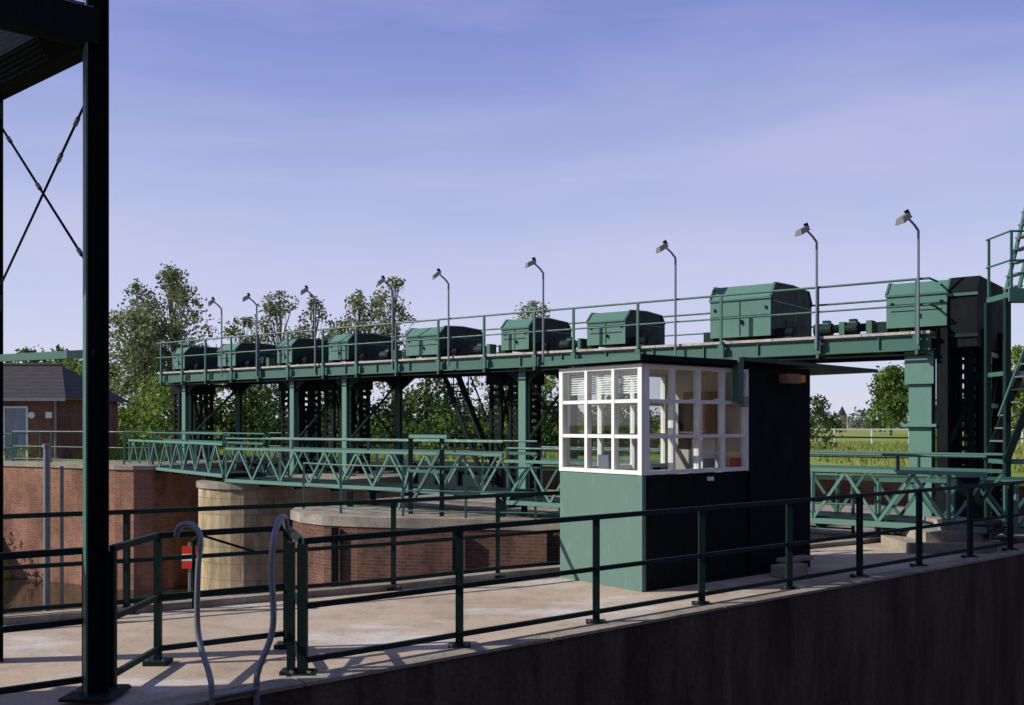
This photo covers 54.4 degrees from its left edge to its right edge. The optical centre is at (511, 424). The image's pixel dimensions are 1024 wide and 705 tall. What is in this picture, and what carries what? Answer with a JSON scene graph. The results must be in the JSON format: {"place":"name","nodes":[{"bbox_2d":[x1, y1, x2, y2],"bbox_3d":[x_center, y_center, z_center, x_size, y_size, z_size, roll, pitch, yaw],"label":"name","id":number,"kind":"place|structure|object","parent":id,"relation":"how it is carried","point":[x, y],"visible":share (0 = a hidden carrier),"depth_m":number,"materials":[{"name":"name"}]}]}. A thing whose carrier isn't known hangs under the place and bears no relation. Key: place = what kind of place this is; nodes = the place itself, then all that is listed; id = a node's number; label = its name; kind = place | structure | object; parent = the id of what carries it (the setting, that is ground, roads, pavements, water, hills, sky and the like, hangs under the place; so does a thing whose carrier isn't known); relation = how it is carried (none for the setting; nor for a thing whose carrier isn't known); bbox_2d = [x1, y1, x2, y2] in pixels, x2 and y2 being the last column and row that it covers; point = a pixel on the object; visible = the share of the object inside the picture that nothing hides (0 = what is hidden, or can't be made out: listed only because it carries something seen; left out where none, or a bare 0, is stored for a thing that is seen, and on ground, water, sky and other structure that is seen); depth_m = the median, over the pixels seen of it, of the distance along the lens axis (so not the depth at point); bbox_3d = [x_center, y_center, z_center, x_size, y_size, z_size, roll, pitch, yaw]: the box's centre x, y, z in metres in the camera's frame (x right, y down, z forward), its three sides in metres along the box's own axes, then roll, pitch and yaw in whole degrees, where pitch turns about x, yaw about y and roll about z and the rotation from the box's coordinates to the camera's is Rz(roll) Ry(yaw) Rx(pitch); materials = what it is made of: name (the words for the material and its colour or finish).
{"place":"outdoors","nodes":[
{"label":"outdoors","id":0,"kind":"place"},
{"bbox_2d":[3,577,191,614],"bbox_3d":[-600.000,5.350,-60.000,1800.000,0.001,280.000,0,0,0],"label":"canal water","id":1,"kind":"structure","parent":0,"point":[20,592],"depth_m":31.50,"materials":[{"name":"black liquid"}]},
{"bbox_2d":[347,491,527,516],"bbox_3d":[-2.347,3.600,23.969,13.448,3.900,1.122,0,0,36],"label":"bridge trestle","id":2,"kind":"object","parent":1,"relation":"in","point":[373,497],"visible":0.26,"depth_m":22.47,"materials":[{"name":"green paint"}]},
{"bbox_2d":[225,437,537,500],"bbox_3d":[-3.663,1.023,25.147,9.684,1.314,1.390,0,0,37],"label":"lattice footbridge","id":3,"kind":"object","parent":2,"relation":"on","point":[279,480],"visible":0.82,"depth_m":24.77,"materials":[{"name":"green paint"}]},
{"bbox_2d":[506,446,1004,538],"bbox_3d":[4.138,1.163,19.347,9.684,1.334,1.390,0,0,37],"label":"lattice footbridge","id":4,"kind":"object","parent":2,"relation":"on","point":[819,518],"visible":0.43,"depth_m":17.48,"materials":[{"name":"green paint"}]},
{"bbox_2d":[288,489,1023,589],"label":"brick lock pier","id":5,"kind":"structure","parent":1,"relation":"in","point":[335,565],"depth_m":21.71,"materials":[{"name":"brick"}]},
{"bbox_2d":[397,434,449,515],"bbox_3d":[-2.007,1.130,22.360,1.524,1.800,0.154,0,0,38],"label":"gate control frame","id":6,"kind":"object","parent":5,"relation":"on","point":[429,471],"visible":0.88,"depth_m":22.26,"materials":[{"name":"green paint"}]},
{"bbox_2d":[404,461,498,495],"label":"sluice gate","id":7,"kind":"structure","parent":5,"relation":"attached to","point":[458,478],"depth_m":30.09,"materials":[{"name":"metal"}]},
{"bbox_2d":[486,367,583,491],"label":"gantry support tower","id":8,"kind":"structure","parent":5,"relation":"on","point":[526,382],"depth_m":28.58,"materials":[{"name":"metal"}]},
{"bbox_2d":[442,371,498,485],"bbox_3d":[-1.202,-0.331,29.504,0.719,4.268,2.810,0,0,-34],"label":"steel stair","id":9,"kind":"object","parent":8,"relation":"attached to","point":[475,420],"visible":0.7,"depth_m":29.55,"materials":[{"name":"metal"}]},
{"bbox_2d":[302,462,854,533],"bbox_3d":[0.625,1.469,21.056,12.658,1.122,0.906,0,0,24],"label":"walkway railing","id":10,"kind":"object","parent":5,"relation":"on","point":[852,505],"visible":0.6,"depth_m":21.63,"materials":[{"name":"metal"}]},
{"bbox_2d":[901,327,1002,517],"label":"gantry end tower","id":11,"kind":"structure","parent":5,"relation":"on","point":[940,406],"depth_m":20.80,"materials":[{"name":"metal"}]},
{"bbox_2d":[157,330,963,385],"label":"gantry walkway","id":12,"kind":"structure","parent":11,"relation":"attached to","point":[891,346],"depth_m":25.71,"materials":[{"name":"green paint"}]},
{"bbox_2d":[171,347,229,370],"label":"winch housing","id":13,"kind":"object","parent":12,"relation":"on","point":[193,362],"visible":0.73,"depth_m":37.24,"materials":[{"name":"green paint"}]},
{"bbox_2d":[217,343,276,368],"bbox_3d":[-9.465,-2.433,36.133,1.720,1.007,2.161,0,0,37],"label":"winch housing","id":14,"kind":"object","parent":12,"relation":"on","point":[244,360],"visible":0.73,"depth_m":35.48,"materials":[{"name":"green paint"}]},
{"bbox_2d":[255,357,275,366],"bbox_3d":[-8.572,-2.147,34.538,0.770,0.405,0.400,0,0,37],"label":"winch motor","id":15,"kind":"object","parent":12,"relation":"on","point":[264,361],"visible":0.79,"depth_m":34.39,"materials":[{"name":"metal"}]},
{"bbox_2d":[276,338,328,365],"bbox_3d":[-6.976,-2.433,34.243,1.470,1.007,2.161,0,0,37],"label":"winch housing","id":16,"kind":"object","parent":12,"relation":"on","point":[301,356],"visible":0.63,"depth_m":33.63,"materials":[{"name":"green paint"}]},
{"bbox_2d":[328,333,394,362],"bbox_3d":[-4.885,-2.449,32.656,1.620,1.037,2.161,0,0,37],"label":"winch housing","id":17,"kind":"object","parent":12,"relation":"on","point":[365,352],"visible":0.75,"depth_m":32.07,"materials":[{"name":"green paint"}]},
{"bbox_2d":[379,349,401,359],"bbox_3d":[-3.793,-2.147,30.910,0.770,0.405,0.400,0,0,37],"label":"winch motor","id":18,"kind":"object","parent":12,"relation":"on","point":[386,354],"visible":0.68,"depth_m":30.81,"materials":[{"name":"metal"}]},
{"bbox_2d":[404,325,482,358],"bbox_3d":[-1.997,-2.449,30.464,2.070,1.037,2.161,0,0,37],"label":"winch housing","id":19,"kind":"object","parent":12,"relation":"on","point":[462,346],"visible":0.75,"depth_m":29.85,"materials":[{"name":"green paint"}]},
{"bbox_2d":[471,343,495,354],"bbox_3d":[-0.846,-2.147,28.673,0.770,0.405,0.400,0,0,37],"label":"winch motor","id":20,"kind":"object","parent":12,"relation":"on","point":[477,349],"visible":0.71,"depth_m":28.56,"materials":[{"name":"metal"}]},
{"bbox_2d":[498,317,571,353],"bbox_3d":[0.751,-2.463,28.378,1.670,1.067,2.161,0,0,37],"label":"winch housing","id":21,"kind":"object","parent":12,"relation":"on","point":[520,342],"visible":0.78,"depth_m":27.75,"materials":[{"name":"green paint"}]},
{"bbox_2d":[156,277,937,384],"bbox_3d":[-1.356,-2.243,30.044,27.448,1.586,3.286,0,0,37],"label":"gantry railing","id":22,"kind":"object","parent":12,"relation":"on","point":[916,348],"visible":0.66,"depth_m":26.54,"materials":[{"name":"metal"}]},
{"bbox_2d":[208,297,221,376],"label":"floodlight pole","id":23,"kind":"object","parent":22,"relation":"attached to","point":[211,302],"visible":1,"depth_m":34.56,"materials":[{"name":"metal"}]},
{"bbox_2d":[243,293,257,374],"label":"floodlight pole","id":24,"kind":"object","parent":22,"relation":"attached to","point":[247,297],"visible":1,"depth_m":33.41,"materials":[{"name":"metal"}]},
{"bbox_2d":[300,285,315,372],"bbox_3d":[-6.486,-3.038,31.572,0.498,2.775,0.303,0,0,0],"label":"floodlight pole","id":25,"kind":"object","parent":22,"relation":"attached to","point":[305,290],"visible":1,"depth_m":31.66,"materials":[{"name":"metal"}]},
{"bbox_2d":[377,275,392,368],"bbox_3d":[-3.793,-3.040,29.609,0.488,2.781,0.293,0,0,-28],"label":"floodlight pole","id":26,"kind":"object","parent":22,"relation":"attached to","point":[380,281],"visible":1,"depth_m":29.60,"materials":[{"name":"metal"}]},
{"bbox_2d":[432,268,449,365],"bbox_3d":[-2.041,-3.041,28.279,0.488,2.782,0.292,0,0,-28],"label":"floodlight pole","id":27,"kind":"object","parent":22,"relation":"attached to","point":[436,274],"visible":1,"depth_m":28.27,"materials":[{"name":"metal"}]},
{"bbox_2d":[525,257,543,361],"bbox_3d":[0.595,-3.032,26.189,0.514,2.764,0.307,0,0,0],"label":"floodlight pole","id":28,"kind":"object","parent":22,"relation":"attached to","point":[530,263],"visible":1,"depth_m":26.28,"materials":[{"name":"metal"}]},
{"bbox_2d":[656,240,676,355],"bbox_3d":[3.708,-3.037,23.833,0.501,2.773,0.303,0,0,0],"label":"floodlight pole","id":29,"kind":"object","parent":22,"relation":"attached to","point":[664,246],"visible":1,"depth_m":23.92,"materials":[{"name":"metal"}]},
{"bbox_2d":[794,222,817,348],"bbox_3d":[6.459,-3.033,21.739,0.511,2.766,0.306,0,0,0],"label":"floodlight pole","id":30,"kind":"object","parent":22,"relation":"attached to","point":[803,230],"visible":1,"depth_m":21.83,"materials":[{"name":"metal"}]},
{"bbox_2d":[895,209,919,344],"bbox_3d":[8.169,-3.037,20.447,0.500,2.774,0.303,0,0,0],"label":"floodlight pole","id":31,"kind":"object","parent":22,"relation":"attached to","point":[905,217],"visible":1,"depth_m":20.53,"materials":[{"name":"metal"}]},
{"bbox_2d":[556,337,586,350],"bbox_3d":[1.623,-2.147,26.799,0.770,0.405,0.400,0,0,37],"label":"winch motor","id":32,"kind":"object","parent":12,"relation":"on","point":[566,344],"visible":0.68,"depth_m":26.72,"materials":[{"name":"metal"}]},
{"bbox_2d":[583,310,665,348],"bbox_3d":[3.104,-2.463,26.592,1.880,1.067,2.161,0,0,37],"label":"winch housing","id":33,"kind":"object","parent":12,"relation":"on","point":[625,336],"visible":0.75,"depth_m":25.94,"materials":[{"name":"green paint"}]},
{"bbox_2d":[704,282,812,341],"bbox_3d":[6.215,-2.654,24.545,2.250,1.447,2.662,0,0,37],"label":"winch housing","id":34,"kind":"object","parent":12,"relation":"on","point":[776,327],"visible":0.77,"depth_m":23.66,"materials":[{"name":"green paint"}]},
{"bbox_2d":[810,320,845,336],"bbox_3d":[7.199,-2.147,22.567,0.770,0.405,0.400,0,0,37],"label":"winch motor","id":35,"kind":"object","parent":12,"relation":"on","point":[827,328],"visible":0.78,"depth_m":22.47,"materials":[{"name":"metal"}]},
{"bbox_2d":[844,319,875,334],"bbox_3d":[7.677,-2.147,22.204,0.770,0.405,0.400,0,0,37],"label":"winch motor","id":36,"kind":"object","parent":12,"relation":"on","point":[853,326],"visible":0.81,"depth_m":22.08,"materials":[{"name":"metal"}]},
{"bbox_2d":[876,278,950,332],"bbox_3d":[9.435,-2.523,22.163,1.960,1.187,2.762,0,0,37],"label":"winch housing","id":37,"kind":"object","parent":12,"relation":"on","point":[900,319],"visible":0.42,"depth_m":21.21,"materials":[{"name":"green paint"}]},
{"bbox_2d":[946,275,1003,351],"bbox_3d":[10.105,-2.335,21.591,0.600,1.470,2.840,0,0,37],"label":"chain cover","id":38,"kind":"object","parent":11,"relation":"attached to","point":[967,297],"visible":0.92,"depth_m":20.56,"materials":[{"name":"metal"}]},
{"bbox_2d":[65,446,558,459],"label":"bank grass","id":39,"kind":"structure","parent":0,"point":[113,455],"depth_m":41.29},
{"bbox_2d":[0,534,1023,704],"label":"concrete platform","id":40,"kind":"structure","parent":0,"point":[951,636],"depth_m":10.99,"materials":[{"name":"concrete"}]},
{"bbox_2d":[0,547,82,694],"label":"guard railing","id":41,"kind":"object","parent":40,"relation":"on","point":[40,625],"visible":0.54,"depth_m":7.32,"materials":[{"name":"metal"}]},
{"bbox_2d":[42,444,63,611],"bbox_3d":[-4.950,1.130,10.700,0.300,1.840,0.200,0,0,0],"label":"steel pole","id":42,"kind":"object","parent":40,"relation":"on","point":[46,521],"visible":0.68,"depth_m":10.68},
{"bbox_2d":[0,0,130,702],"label":"steel tower","id":43,"kind":"structure","parent":40,"relation":"on","point":[41,40],"depth_m":7.43,"materials":[{"name":"metal"}]},
{"bbox_2d":[109,525,315,687],"bbox_3d":[-2.565,1.488,8.385,1.713,1.125,1.326,0,0,-20],"label":"guard railing","id":44,"kind":"object","parent":40,"relation":"on","point":[158,648],"visible":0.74,"depth_m":8.49,"materials":[{"name":"metal"}]},
{"bbox_2d":[191,536,254,608],"bbox_3d":[-3.228,1.627,11.112,0.683,0.845,0.113,0,0,-8],"label":"railing","id":45,"kind":"object","parent":40,"relation":"on","point":[194,540],"visible":0.67,"depth_m":11.08,"materials":[{"name":"metal"}]},
{"bbox_2d":[173,514,289,704],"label":"steel ladder","id":46,"kind":"object","parent":40,"relation":"attached to","point":[254,689],"visible":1,"depth_m":7.50,"materials":[{"name":"metal"}]},
{"bbox_2d":[3,491,559,614],"bbox_3d":[-1.814,1.488,12.351,14.329,1.125,0.600,0,0,-30],"label":"guard railing","id":47,"kind":"object","parent":40,"relation":"on","point":[127,560],"visible":0.47,"depth_m":11.80,"materials":[{"name":"metal"}]},
{"bbox_2d":[279,542,296,674],"bbox_3d":[-1.820,1.510,8.200,0.160,1.080,0.160,0,0,0],"label":"gate stop post","id":48,"kind":"object","parent":40,"relation":"on","point":[290,606],"visible":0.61,"depth_m":8.17,"materials":[{"name":"metal"}]},
{"bbox_2d":[3,534,901,624],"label":"platform kerb","id":49,"kind":"structure","parent":40,"relation":"on","point":[20,618],"depth_m":11.91,"materials":[{"name":"concrete"}]},
{"bbox_2d":[874,475,1023,534],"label":"lattice footbridge","id":50,"kind":"object","parent":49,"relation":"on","point":[1018,527],"visible":0.45,"depth_m":17.82,"materials":[{"name":"green paint"}]},
{"bbox_2d":[129,548,1023,704],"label":"quay edge stones","id":51,"kind":"object","parent":40,"relation":"on","point":[316,678],"visible":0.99,"depth_m":9.43,"materials":[{"name":"stone"}]},
{"bbox_2d":[288,480,1023,676],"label":"guard railing","id":52,"kind":"object","parent":40,"relation":"on","point":[459,586],"visible":0.92,"depth_m":10.23,"materials":[{"name":"metal"}]},
{"bbox_2d":[547,354,877,591],"bbox_3d":[2.984,0.578,14.328,5.120,2.945,1.980,0,0,-38],"label":"control cabin","id":53,"kind":"object","parent":40,"relation":"on","point":[735,429],"visible":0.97,"depth_m":13.14,"materials":[{"name":"green metal"}]},
{"bbox_2d":[559,364,644,474],"bbox_3d":[1.139,-0.060,12.773,0.084,1.364,1.528,0,0,-38],"label":"end window","id":54,"kind":"structure","parent":53,"relation":"in","point":[615,400],"depth_m":12.65,"materials":[{"name":"white paint"}]},
{"bbox_2d":[566,371,667,468],"bbox_3d":[1.478,-0.060,13.974,1.988,1.364,0.084,0,0,-38],"label":"rear window","id":55,"kind":"structure","parent":53,"relation":"in","point":[664,377],"depth_m":14.13,"materials":[{"name":"white paint"}]},
{"bbox_2d":[645,364,748,474],"bbox_3d":[2.387,-0.060,12.829,1.988,1.364,0.084,0,0,-38],"label":"front window","id":56,"kind":"structure","parent":53,"relation":"in","point":[671,400],"depth_m":12.79,"materials":[{"name":"white paint"}]},
{"bbox_2d":[771,555,813,577],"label":"concrete blocks","id":57,"kind":"object","parent":40,"relation":"on","point":[779,570],"depth_m":13.42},
{"bbox_2d":[881,516,996,552],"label":"concrete steps","id":58,"kind":"structure","parent":40,"relation":"on","point":[941,539],"depth_m":16.00,"materials":[{"name":"concrete"}]},
{"bbox_2d":[942,475,983,518],"bbox_3d":[7.750,1.449,17.100,0.500,1.198,0.500,0,0,0],"label":"control cabinet","id":59,"kind":"object","parent":40,"relation":"on","point":[958,498],"visible":0.31,"depth_m":16.90,"materials":[{"name":"metal"}]},
{"bbox_2d":[983,209,1023,534],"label":"stair tower","id":60,"kind":"structure","parent":40,"relation":"on","point":[1010,295],"depth_m":18.71,"materials":[{"name":"metal"}]},
{"bbox_2d":[3,0,1023,424],"label":"sky","id":61,"kind":"structure","parent":0,"point":[332,148],"materials":[{"name":"blue"}]},
{"bbox_2d":[28,425,1023,512],"bbox_3d":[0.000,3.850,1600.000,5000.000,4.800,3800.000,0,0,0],"label":"ground","id":62,"kind":"structure","parent":0,"point":[827,483],"depth_m":35.11,"materials":[{"name":"plant"}]},
{"bbox_2d":[3,433,40,460],"bbox_3d":[-24.172,0.889,38.146,11.758,1.122,1.361,0,0,2],"label":"walkway railing","id":63,"kind":"object","parent":62,"relation":"on","point":[24,447],"visible":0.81,"depth_m":37.54,"materials":[{"name":"metal"}]},
{"bbox_2d":[5,345,51,362],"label":"tree","id":64,"kind":"object","parent":62,"relation":"on","point":[25,350],"visible":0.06,"depth_m":77.80,"materials":[{"name":"green plant"}]},
{"bbox_2d":[3,399,117,459],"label":"walls","id":65,"kind":"structure","parent":62,"relation":"on","point":[69,415],"depth_m":40.22,"materials":[{"name":"brick"}]},
{"bbox_2d":[3,406,27,460],"bbox_3d":[-21.465,0.360,39.965,4.070,2.180,0.050,0,0,0],"label":"door and window","id":66,"kind":"structure","parent":65,"relation":"attached to","point":[15,418],"depth_m":39.96,"materials":[{"name":"glass"}]},
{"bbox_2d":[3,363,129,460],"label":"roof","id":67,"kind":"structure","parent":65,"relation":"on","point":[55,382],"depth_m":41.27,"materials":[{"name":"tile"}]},
{"bbox_2d":[61,358,110,389],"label":"tree","id":68,"kind":"object","parent":62,"relation":"on","point":[72,364],"visible":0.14,"depth_m":53.71,"materials":[{"name":"green plant"}]},
{"bbox_2d":[109,365,133,426],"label":"tree","id":69,"kind":"object","parent":62,"relation":"on","point":[116,373],"visible":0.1,"depth_m":81.84,"materials":[{"name":"green plant"}]},
{"bbox_2d":[3,460,244,589],"bbox_3d":[-34.651,3.690,38.997,50.674,4.720,6.406,0,0,9],"label":"brick abutment","id":70,"kind":"object","parent":62,"relation":"on","point":[136,485],"visible":0.43,"depth_m":33.32,"materials":[{"name":"brick"}]},
{"bbox_2d":[12,431,215,464],"bbox_3d":[-14.354,0.789,34.426,7.458,1.122,2.702,0,0,2],"label":"walkway railing","id":71,"kind":"object","parent":70,"relation":"on","point":[123,447],"visible":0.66,"depth_m":34.14,"materials":[{"name":"metal"}]},
{"bbox_2d":[128,432,265,480],"bbox_3d":[-10.173,0.903,31.464,1.290,1.314,8.854,0,0,-37],"label":"lattice footbridge","id":72,"kind":"object","parent":70,"relation":"on","point":[208,471],"visible":0.87,"depth_m":30.27,"materials":[{"name":"green paint"}]},
{"bbox_2d":[210,455,330,475],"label":"sluice gate","id":73,"kind":"structure","parent":70,"relation":"attached to","point":[270,471],"depth_m":35.25,"materials":[{"name":"metal"}]},
{"bbox_2d":[109,278,180,438],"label":"tree","id":74,"kind":"object","parent":62,"relation":"on","point":[136,286],"visible":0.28,"depth_m":61.76,"materials":[{"name":"green plant"}]},
{"bbox_2d":[109,305,191,430],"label":"tree","id":75,"kind":"object","parent":62,"relation":"on","point":[149,337],"visible":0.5,"depth_m":59.25,"materials":[{"name":"green plant"}]},
{"bbox_2d":[117,261,220,429],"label":"tree","id":76,"kind":"object","parent":62,"relation":"on","point":[176,293],"visible":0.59,"depth_m":60.25,"materials":[{"name":"green plant"}]},
{"bbox_2d":[74,364,277,453],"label":"shrub mass","id":77,"kind":"object","parent":62,"relation":"on","point":[148,412],"visible":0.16,"depth_m":50.71,"materials":[{"name":"green plant"}]},
{"bbox_2d":[118,410,251,451],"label":"shrub mass","id":78,"kind":"object","parent":62,"relation":"on","point":[140,436],"visible":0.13,"depth_m":48.28,"materials":[{"name":"green plant"}]},
{"bbox_2d":[171,381,251,460],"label":"gantry support tower","id":79,"kind":"structure","parent":62,"relation":"on","point":[187,408],"depth_m":38.12,"materials":[{"name":"metal"}]},
{"bbox_2d":[215,316,268,416],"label":"tree","id":80,"kind":"object","parent":62,"relation":"on","point":[246,321],"visible":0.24,"depth_m":65.78,"materials":[{"name":"green plant"}]},
{"bbox_2d":[158,384,393,448],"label":"shrub mass","id":81,"kind":"object","parent":62,"relation":"on","point":[266,427],"visible":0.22,"depth_m":49.68,"materials":[{"name":"green plant"}]},
{"bbox_2d":[243,288,310,445],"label":"tree","id":82,"kind":"object","parent":62,"relation":"on","point":[280,311],"visible":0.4,"depth_m":65.76,"materials":[{"name":"green plant"}]},
{"bbox_2d":[196,470,404,597],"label":"sandstone pier","id":83,"kind":"structure","parent":62,"relation":"on","point":[232,571],"depth_m":27.52,"materials":[{"name":"stone"}]},
{"bbox_2d":[182,542,196,598],"bbox_3d":[-9.170,4.750,29.060,0.900,2.600,0.120,0,0,0],"label":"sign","id":84,"kind":"object","parent":83,"relation":"attached to","point":[186,563],"visible":0.56,"depth_m":29.00,"materials":[{"name":"metal"}]},
{"bbox_2d":[278,377,338,474],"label":"gantry support tower","id":85,"kind":"structure","parent":83,"relation":"on","point":[297,412],"depth_m":34.17,"materials":[{"name":"metal"}]},
{"bbox_2d":[322,375,414,475],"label":"gantry support tower","id":86,"kind":"structure","parent":83,"relation":"on","point":[347,421],"depth_m":32.95,"materials":[{"name":"metal"}]},
{"bbox_2d":[294,295,336,398],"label":"tree","id":87,"kind":"object","parent":62,"relation":"on","point":[318,310],"visible":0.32,"depth_m":66.79,"materials":[{"name":"green plant"}]},
{"bbox_2d":[324,289,379,415],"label":"tree","id":88,"kind":"object","parent":62,"relation":"on","point":[353,302],"visible":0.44,"depth_m":63.82,"materials":[{"name":"green plant"}]},
{"bbox_2d":[361,276,417,427],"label":"tree","id":89,"kind":"object","parent":62,"relation":"on","point":[379,303],"visible":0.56,"depth_m":63.80,"materials":[{"name":"green plant"}]},
{"bbox_2d":[390,357,459,428],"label":"tree","id":90,"kind":"object","parent":62,"relation":"on","point":[408,394],"visible":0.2,"depth_m":51.32,"materials":[{"name":"green plant"}]},
{"bbox_2d":[321,406,637,455],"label":"shrub mass","id":91,"kind":"object","parent":62,"relation":"on","point":[449,428],"visible":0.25,"depth_m":46.40,"materials":[{"name":"green plant"}]},
{"bbox_2d":[459,351,513,425],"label":"tree","id":92,"kind":"object","parent":62,"relation":"on","point":[475,379],"visible":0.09,"depth_m":54.05,"materials":[{"name":"green plant"}]},
{"bbox_2d":[321,377,657,454],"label":"shrub mass","id":93,"kind":"object","parent":62,"relation":"on","point":[429,405],"visible":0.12,"depth_m":49.06,"materials":[{"name":"green plant"}]},
{"bbox_2d":[139,407,908,428],"bbox_3d":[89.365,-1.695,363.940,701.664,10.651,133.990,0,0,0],"label":"distant treeline","id":94,"kind":"object","parent":62,"relation":"on","point":[859,421],"visible":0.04,"depth_m":312.25,"materials":[{"name":"green plant"}]},
{"bbox_2d":[513,300,549,406],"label":"tree","id":95,"kind":"object","parent":62,"relation":"on","point":[534,306],"visible":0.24,"depth_m":73.75,"materials":[{"name":"green plant"}]},
{"bbox_2d":[532,375,558,436],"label":"tree","id":96,"kind":"object","parent":62,"relation":"on","point":[549,385],"visible":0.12,"depth_m":52.79,"materials":[{"name":"green plant"}]},
{"bbox_2d":[268,432,1023,474],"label":"walkway railing","id":97,"kind":"object","parent":62,"relation":"on","point":[269,445],"visible":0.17,"depth_m":32.53,"materials":[{"name":"metal"}]},
{"bbox_2d":[592,391,836,449],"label":"shrub mass","id":98,"kind":"object","parent":62,"relation":"on","point":[655,427],"visible":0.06,"depth_m":57.43,"materials":[{"name":"green plant"}]},
{"bbox_2d":[810,393,849,441],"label":"tree","id":99,"kind":"object","parent":62,"relation":"on","point":[819,411],"visible":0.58,"depth_m":79.16,"materials":[{"name":"green plant"}]},
{"bbox_2d":[837,406,857,427],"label":"distant church","id":100,"kind":"structure","parent":62,"relation":"on","point":[842,413],"depth_m":398.00,"materials":[{"name":"stone"}]},
{"bbox_2d":[863,362,908,435],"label":"tree","id":101,"kind":"object","parent":62,"relation":"on","point":[891,398],"visible":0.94,"depth_m":128.55,"materials":[{"name":"green plant"}]},
{"bbox_2d":[815,429,1023,442],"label":"field fence","id":102,"kind":"object","parent":62,"relation":"on","point":[884,429],"visible":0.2,"depth_m":71.36,"materials":[{"name":"white paint"}]},
{"bbox_2d":[1011,344,1023,439],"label":"tree","id":103,"kind":"object","parent":62,"relation":"on","point":[1016,350],"visible":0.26,"depth_m":89.89,"materials":[{"name":"green plant"}]},
{"bbox_2d":[810,440,1023,472],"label":"meadow grass","id":104,"kind":"structure","parent":0,"point":[889,446],"depth_m":51.52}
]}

